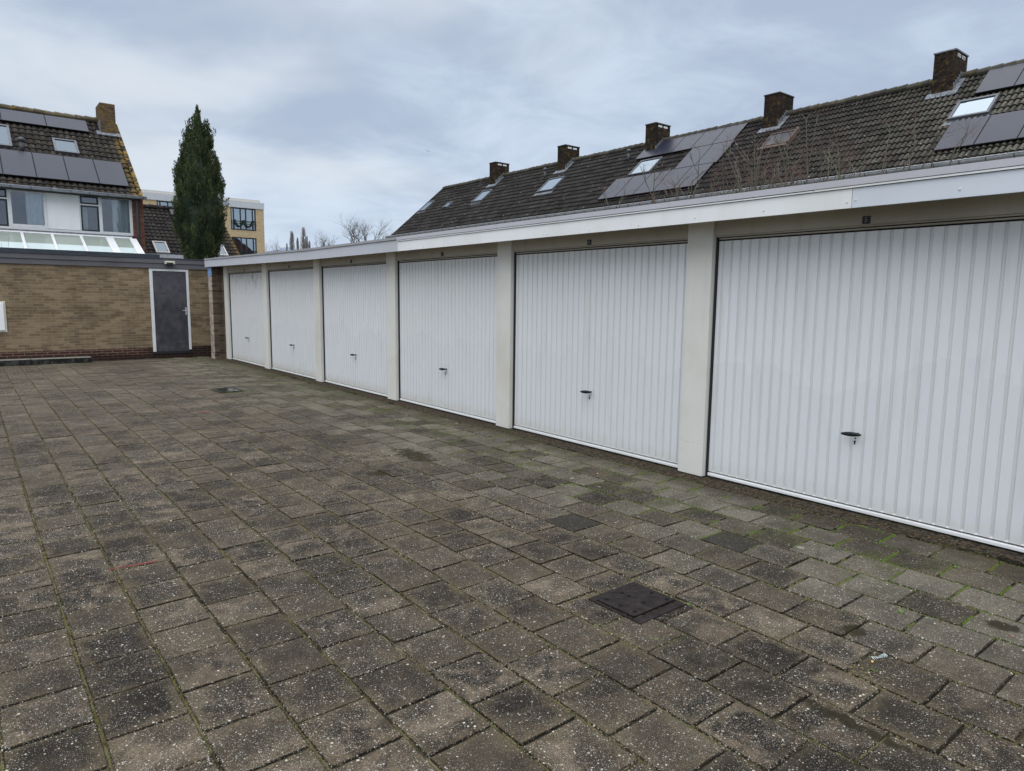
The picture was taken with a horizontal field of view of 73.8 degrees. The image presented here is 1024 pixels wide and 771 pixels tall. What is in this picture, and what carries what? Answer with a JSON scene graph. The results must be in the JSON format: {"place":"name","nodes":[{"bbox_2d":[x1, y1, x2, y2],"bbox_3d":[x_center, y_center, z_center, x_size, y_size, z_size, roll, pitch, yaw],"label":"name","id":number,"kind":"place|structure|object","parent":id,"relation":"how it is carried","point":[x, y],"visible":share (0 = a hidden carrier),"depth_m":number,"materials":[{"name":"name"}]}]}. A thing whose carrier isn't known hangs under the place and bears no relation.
{"place":"outdoors","nodes":[
{"label":"outdoors","id":0,"kind":"place"},
{"bbox_2d":[0,247,211,360],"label":"brick shed","id":1,"kind":"structure","parent":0,"point":[101,306],"depth_m":16.56,"materials":[{"name":"brick"}]},
{"bbox_2d":[0,301,6,331],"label":"utility box","id":2,"kind":"object","parent":1,"relation":"attached to","point":[3,323],"visible":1,"depth_m":15.33,"materials":[{"name":"beige plastic"}]},
{"bbox_2d":[0,303,4,330],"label":"cabinet door","id":3,"kind":"structure","parent":2,"relation":"in","point":[2,321],"depth_m":15.32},
{"bbox_2d":[164,261,174,265],"bbox_3d":[-8.665,-3.088,17.270,0.235,0.110,0.102,-5,9,-38],"label":"wall lamp","id":4,"kind":"object","parent":1,"relation":"attached to","point":[169,263],"visible":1,"depth_m":17.23,"materials":[{"name":"white plastic"}]},
{"bbox_2d":[152,271,188,351],"bbox_3d":[-8.744,-1.891,17.508,0.772,2.039,0.103,-5,9,-38],"label":"door","id":5,"kind":"structure","parent":1,"relation":"in","point":[169,288],"depth_m":17.51,"materials":[{"name":"metal"}]},
{"bbox_2d":[0,356,1023,770],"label":"paving","id":6,"kind":"structure","parent":0,"point":[150,726],"depth_m":3.58,"materials":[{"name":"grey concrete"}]},
{"bbox_2d":[0,356,91,366],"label":"concrete kerb","id":7,"kind":"structure","parent":6,"relation":"on","point":[38,361],"depth_m":15.53,"materials":[{"name":"grey concrete"}]},
{"bbox_2d":[107,561,155,569],"bbox_3d":[-2.251,1.066,4.043,0.254,0.009,0.008,-4,8,-31],"label":"red stick","id":8,"kind":"object","parent":6,"relation":"on","point":[133,565],"visible":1,"depth_m":4.05,"materials":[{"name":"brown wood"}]},
{"bbox_2d":[211,387,243,392],"bbox_3d":[-4.860,0.090,11.658,0.380,0.040,0.560,-5,9,-38],"label":"drain grate","id":9,"kind":"object","parent":6,"relation":"on","point":[226,390],"visible":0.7,"depth_m":11.59,"materials":[{"name":"metal"}]},
{"bbox_2d":[0,356,1023,770],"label":"moss","id":10,"kind":"object","parent":6,"relation":"on","point":[992,568],"visible":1,"depth_m":4.02,"materials":[{"name":"green plant"}]},
{"bbox_2d":[178,360,1023,636],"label":"leaf litter","id":11,"kind":"object","parent":6,"relation":"on","point":[684,483],"visible":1,"depth_m":5.69,"materials":[{"name":"brown plant"}]},
{"bbox_2d":[589,582,685,624],"bbox_3d":[0.669,1.165,3.650,0.366,0.047,0.363,-5,9,-38],"label":"manhole cover","id":12,"kind":"object","parent":6,"relation":"on","point":[633,599],"visible":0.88,"depth_m":3.63,"materials":[{"name":"metal"}]},
{"bbox_2d":[0,0,1023,250],"label":"sky","id":13,"kind":"structure","parent":0,"point":[319,111],"materials":[{"name":"grey"}]},
{"bbox_2d":[219,358,1023,561],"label":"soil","id":14,"kind":"structure","parent":0,"point":[891,526],"depth_m":6.00,"materials":[{"name":"brown soil"}]},
{"label":"ground","id":15,"kind":"structure","parent":0,"visible":0},
{"bbox_2d":[0,102,146,253],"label":"corner house","id":16,"kind":"structure","parent":15,"relation":"on","point":[68,181],"depth_m":24.00,"materials":[{"name":"paint"}]},
{"bbox_2d":[0,199,8,225],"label":"window","id":17,"kind":"structure","parent":16,"relation":"in","point":[5,200],"depth_m":22.37,"materials":[{"name":"black glass"}]},
{"bbox_2d":[10,190,45,225],"bbox_3d":[-16.171,-5.891,22.794,0.925,1.110,0.190,-5,9,-38],"label":"window","id":18,"kind":"structure","parent":16,"relation":"in","point":[35,209],"depth_m":22.94,"materials":[{"name":"white glass"}]},
{"bbox_2d":[0,189,133,235],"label":"window frame","id":19,"kind":"structure","parent":16,"relation":"in","point":[11,226],"depth_m":23.08,"materials":[{"name":"white plastic"}]},
{"bbox_2d":[80,196,97,204],"bbox_3d":[-14.744,-6.453,23.779,0.545,0.280,0.055,-5,9,-38],"label":"window","id":20,"kind":"structure","parent":16,"relation":"in","point":[81,202],"depth_m":23.76,"materials":[{"name":"black glass"}]},
{"bbox_2d":[80,205,99,231],"bbox_3d":[-14.751,-5.835,23.858,0.545,0.875,0.055,-5,9,-38],"label":"window","id":21,"kind":"structure","parent":16,"relation":"in","point":[81,206],"depth_m":23.87,"materials":[{"name":"black glass"}]},
{"bbox_2d":[101,198,130,233],"bbox_3d":[-14.162,-6.060,24.389,0.905,1.200,0.190,-5,9,-38],"label":"window","id":22,"kind":"structure","parent":16,"relation":"in","point":[120,207],"depth_m":24.53,"materials":[{"name":"white glass"}]},
{"bbox_2d":[143,204,239,271],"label":"house","id":23,"kind":"structure","parent":15,"relation":"on","point":[162,240],"depth_m":32.02,"materials":[{"name":"tile"}]},
{"bbox_2d":[170,104,228,259],"bbox_3d":[-9.874,-5.011,21.652,1.744,7.579,1.646,-5,9,-38],"label":"cypress tree","id":24,"kind":"object","parent":15,"relation":"on","point":[199,185],"visible":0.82,"depth_m":21.18,"materials":[{"name":"green plant"}]},
{"bbox_2d":[141,189,264,254],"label":"apartment building","id":25,"kind":"structure","parent":15,"relation":"on","point":[244,223],"depth_m":57.50,"materials":[{"name":"beige brick"}]},
{"bbox_2d":[157,200,173,205],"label":"window","id":26,"kind":"structure","parent":25,"relation":"in","point":[161,203],"depth_m":53.72,"materials":[{"name":"glass"}]},
{"bbox_2d":[230,207,255,230],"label":"window","id":27,"kind":"structure","parent":25,"relation":"in","point":[241,219],"depth_m":57.50,"materials":[{"name":"clear glass"}]},
{"bbox_2d":[232,237,256,254],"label":"window","id":28,"kind":"structure","parent":25,"relation":"in","point":[245,246],"depth_m":57.89,"materials":[{"name":"glass"}]},
{"bbox_2d":[266,240,281,251],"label":"bare tree","id":29,"kind":"object","parent":15,"relation":"on","point":[276,245],"visible":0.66,"depth_m":83.00,"materials":[{"name":"plant"}]},
{"bbox_2d":[265,247,290,252],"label":"distant block","id":30,"kind":"structure","parent":15,"relation":"on","point":[283,248],"depth_m":152.15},
{"bbox_2d":[289,231,295,249],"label":"poplar tree","id":31,"kind":"object","parent":15,"relation":"on","point":[291,241],"visible":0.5,"depth_m":70.05,"materials":[{"name":"plant"}]},
{"bbox_2d":[300,227,306,248],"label":"poplar tree","id":32,"kind":"object","parent":15,"relation":"on","point":[303,243],"visible":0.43,"depth_m":70.78,"materials":[{"name":"plant"}]},
{"bbox_2d":[312,231,337,246],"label":"bare tree","id":33,"kind":"object","parent":15,"relation":"on","point":[323,242],"visible":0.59,"depth_m":74.17,"materials":[{"name":"plant"}]},
{"bbox_2d":[334,214,393,242],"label":"bare tree","id":34,"kind":"object","parent":15,"relation":"on","point":[353,230],"visible":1,"depth_m":73.71,"materials":[{"name":"grey plant"}]},
{"bbox_2d":[359,222,394,240],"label":"bare tree","id":35,"kind":"object","parent":15,"relation":"on","point":[376,233],"visible":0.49,"depth_m":75.72,"materials":[{"name":"grey plant"}]},
{"bbox_2d":[204,156,1023,552],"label":"garage row","id":36,"kind":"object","parent":15,"relation":"on","point":[854,344],"visible":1,"depth_m":5.92,"materials":[{"name":"paint"}]},
{"bbox_2d":[230,271,264,366],"bbox_3d":[-6.253,-1.592,16.108,0.111,2.132,2.543,-5,9,-38],"label":"garage door","id":37,"kind":"structure","parent":36,"relation":"in","point":[245,289],"depth_m":16.11,"materials":[{"name":"white metal"}]},
{"bbox_2d":[269,268,315,378],"bbox_3d":[-4.484,-1.294,13.913,0.111,2.132,2.543,-5,9,-38],"label":"garage door","id":38,"kind":"structure","parent":36,"relation":"in","point":[292,291],"depth_m":13.90,"materials":[{"name":"white metal"}]},
{"bbox_2d":[323,262,387,396],"bbox_3d":[-2.715,-0.995,11.717,0.111,2.132,2.543,-5,9,-38],"label":"garage door","id":39,"kind":"structure","parent":36,"relation":"in","point":[355,297],"depth_m":11.66,"materials":[{"name":"white metal"}]},
{"bbox_2d":[399,254,496,422],"bbox_3d":[-0.946,-0.697,9.522,0.111,2.132,2.543,-5,9,-38],"label":"garage door","id":40,"kind":"structure","parent":36,"relation":"in","point":[448,308],"depth_m":9.43,"materials":[{"name":"white metal"}]},
{"bbox_2d":[514,241,687,467],"bbox_3d":[0.822,-0.398,7.326,0.111,2.132,2.543,-5,9,-38],"label":"garage door","id":41,"kind":"structure","parent":36,"relation":"in","point":[599,341],"depth_m":7.17,"materials":[{"name":"white metal"}]},
{"bbox_2d":[707,217,1023,552],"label":"garage door","id":42,"kind":"structure","parent":36,"relation":"in","point":[882,371],"depth_m":5.00,"materials":[{"name":"white metal"}]},
{"bbox_2d":[594,159,728,208],"bbox_3d":[3.035,-2.622,15.684,2.561,4.614,3.994,-5,9,-38],"label":"bare shrub","id":43,"kind":"object","parent":15,"relation":"on","point":[668,188],"visible":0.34,"depth_m":14.95,"materials":[{"name":"brown plant"}]},
{"bbox_2d":[385,48,1023,237],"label":"terraced houses","id":44,"kind":"structure","parent":15,"relation":"on","point":[952,91],"depth_m":24.34,"materials":[{"name":"tile"}]},
{"bbox_2d":[641,164,783,203],"bbox_3d":[4.256,-2.444,14.754,3.419,4.515,2.281,1,7,6],"label":"bare shrub","id":45,"kind":"object","parent":15,"relation":"on","point":[674,185],"visible":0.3,"depth_m":14.06,"materials":[{"name":"brown plant"}]},
{"bbox_2d":[727,139,812,193],"bbox_3d":[5.900,-2.454,13.826,2.575,4.818,3.558,-15,17,-64],"label":"bare shrub","id":46,"kind":"object","parent":15,"relation":"on","point":[763,176],"visible":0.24,"depth_m":13.79,"materials":[{"name":"brown plant"}]},
{"bbox_2d":[679,126,873,198],"bbox_3d":[4.803,-2.429,13.359,2.301,4.855,3.524,-4,8,-31],"label":"bare shrub","id":47,"kind":"object","parent":15,"relation":"on","point":[773,184],"visible":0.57,"depth_m":12.76,"materials":[{"name":"brown plant"}]},
{"bbox_2d":[709,107,932,193],"bbox_3d":[5.482,-2.433,12.679,2.391,5.051,3.844,-12,14,-59],"label":"bare shrub","id":48,"kind":"object","parent":15,"relation":"on","point":[806,159],"visible":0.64,"depth_m":12.69,"materials":[{"name":"brown plant"}]},
{"bbox_2d":[711,100,991,194],"bbox_3d":[6.201,-2.533,13.120,3.483,5.160,5.573,-5,9,-38],"label":"bare shrub","id":49,"kind":"object","parent":15,"relation":"on","point":[952,158],"visible":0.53,"depth_m":12.68,"materials":[{"name":"brown plant"}]},
{"bbox_2d":[761,121,967,189],"bbox_3d":[6.343,-2.035,11.814,2.464,4.507,4.931,-5,9,-38],"label":"bare shrub","id":50,"kind":"object","parent":15,"relation":"on","point":[792,163],"visible":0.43,"depth_m":12.17,"materials":[{"name":"brown plant"}]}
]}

